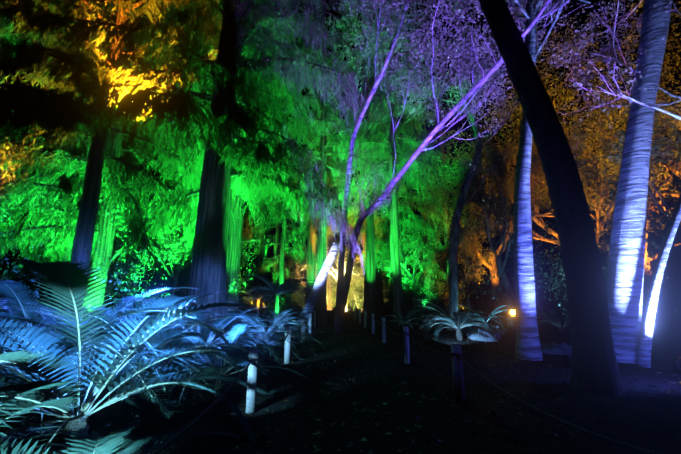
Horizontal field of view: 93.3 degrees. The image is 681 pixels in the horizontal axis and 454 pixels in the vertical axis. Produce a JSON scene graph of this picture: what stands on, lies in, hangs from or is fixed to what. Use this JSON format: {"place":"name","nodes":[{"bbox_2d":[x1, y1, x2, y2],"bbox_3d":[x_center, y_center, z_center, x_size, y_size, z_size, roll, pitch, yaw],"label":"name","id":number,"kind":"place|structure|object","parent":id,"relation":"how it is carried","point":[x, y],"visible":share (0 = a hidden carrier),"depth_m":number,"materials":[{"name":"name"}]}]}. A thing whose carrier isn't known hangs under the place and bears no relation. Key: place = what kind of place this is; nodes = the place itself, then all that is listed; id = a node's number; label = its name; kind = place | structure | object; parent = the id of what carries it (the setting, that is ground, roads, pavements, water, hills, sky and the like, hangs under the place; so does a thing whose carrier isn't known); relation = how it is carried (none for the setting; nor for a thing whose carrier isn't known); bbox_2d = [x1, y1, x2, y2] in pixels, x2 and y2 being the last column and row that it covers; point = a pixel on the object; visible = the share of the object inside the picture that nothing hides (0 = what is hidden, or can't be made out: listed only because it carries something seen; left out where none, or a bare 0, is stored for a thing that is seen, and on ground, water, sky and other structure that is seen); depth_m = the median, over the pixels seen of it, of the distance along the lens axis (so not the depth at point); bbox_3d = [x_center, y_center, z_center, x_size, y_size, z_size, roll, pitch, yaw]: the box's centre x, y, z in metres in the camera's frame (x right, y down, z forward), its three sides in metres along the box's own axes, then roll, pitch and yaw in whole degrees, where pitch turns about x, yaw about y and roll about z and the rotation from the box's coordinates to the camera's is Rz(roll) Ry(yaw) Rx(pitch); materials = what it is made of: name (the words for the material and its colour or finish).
{"place":"outdoors","nodes":[
{"label":"outdoors","id":0,"kind":"place"},
{"bbox_2d":[0,299,680,453],"bbox_3d":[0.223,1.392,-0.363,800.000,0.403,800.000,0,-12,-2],"label":"ground","id":1,"kind":"structure","parent":0,"point":[623,426],"depth_m":5.07,"materials":[{"name":"black soil"}]},
{"bbox_2d":[0,0,485,356],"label":"foliage","id":2,"kind":"object","parent":1,"relation":"on","point":[36,113],"depth_m":11.63,"materials":[{"name":"green plant"}]},
{"bbox_2d":[256,344,262,354],"bbox_3d":[-2.256,3.411,8.956,0.207,0.299,0.240,-5,-13,23],"label":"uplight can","id":3,"kind":"object","parent":1,"relation":"on","point":[260,350],"visible":0.38,"depth_m":8.89,"materials":[{"name":"black metal"}]},
{"bbox_2d":[0,258,570,453],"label":"fern fronds","id":4,"kind":"object","parent":1,"relation":"on","point":[27,354],"visible":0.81,"depth_m":4.15,"materials":[{"name":"green plant"}]},
{"bbox_2d":[0,0,680,309],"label":"broadleaf foliage","id":5,"kind":"object","parent":1,"relation":"on","point":[414,87],"visible":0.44,"depth_m":14.80,"materials":[{"name":"green plant"}]},
{"bbox_2d":[0,0,680,442],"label":"tree trunks","id":6,"kind":"object","parent":1,"relation":"on","point":[594,368],"visible":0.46,"depth_m":5.86,"materials":[{"name":"brown plant"}]},
{"bbox_2d":[291,0,676,226],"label":"tree twigs","id":7,"kind":"object","parent":6,"relation":"on","point":[481,35],"visible":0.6,"depth_m":11.94,"materials":[{"name":"brown plant"}]},
{"bbox_2d":[0,118,680,370],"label":"shrub foliage","id":8,"kind":"object","parent":1,"relation":"on","point":[645,291],"visible":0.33,"depth_m":14.43,"materials":[{"name":"green plant"}]},
{"bbox_2d":[0,319,680,453],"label":"leaf litter","id":9,"kind":"object","parent":1,"relation":"on","point":[314,450],"visible":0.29,"depth_m":5.01,"materials":[{"name":"black plant"}]},
{"bbox_2d":[246,305,465,412],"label":"fence posts","id":10,"kind":"object","parent":1,"relation":"on","point":[458,381],"visible":0.75,"depth_m":4.94,"materials":[{"name":"white wood"}]},
{"bbox_2d":[150,307,662,453],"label":"fence rope","id":11,"kind":"object","parent":10,"relation":"attached to","point":[562,421],"visible":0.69,"depth_m":2.88,"materials":[{"name":"black fabric"}]},
{"bbox_2d":[333,0,569,332],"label":"leaning tree limbs","id":12,"kind":"object","parent":1,"relation":"on","point":[342,294],"visible":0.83,"depth_m":13.63,"materials":[{"name":"brown plant"}]},
{"bbox_2d":[467,328,502,341],"bbox_3d":[5.514,4.156,12.113,1.370,0.696,1.071,-2,-13,11],"label":"rock","id":13,"kind":"object","parent":1,"relation":"on","point":[479,335],"visible":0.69,"depth_m":11.85,"materials":[{"name":"grey stone"}]},
{"bbox_2d":[293,0,680,366],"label":"tree trunks","id":14,"kind":"object","parent":1,"relation":"on","point":[632,334],"visible":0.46,"depth_m":8.67,"materials":[{"name":"grey plant"}]},
{"bbox_2d":[510,311,515,343],"bbox_3d":[5.722,3.380,10.624,0.110,1.175,0.114,0,-12,-2],"label":"garden lamp","id":15,"kind":"object","parent":1,"relation":"on","point":[511,312],"visible":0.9,"depth_m":10.68,"materials":[{"name":"black metal"}]},
{"bbox_2d":[540,341,571,354],"bbox_3d":[6.260,3.535,9.151,1.283,0.534,0.959,0,-12,-2],"label":"rock","id":16,"kind":"object","parent":1,"relation":"on","point":[552,347],"visible":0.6,"depth_m":9.00,"materials":[{"name":"grey stone"}]},
{"bbox_2d":[0,0,680,298],"label":"sky","id":17,"kind":"structure","parent":0,"point":[575,4],"materials":[{"name":"black"}]},
{"bbox_2d":[237,309,508,453],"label":"path","id":18,"kind":"structure","parent":0,"point":[337,436],"depth_m":4.54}
]}

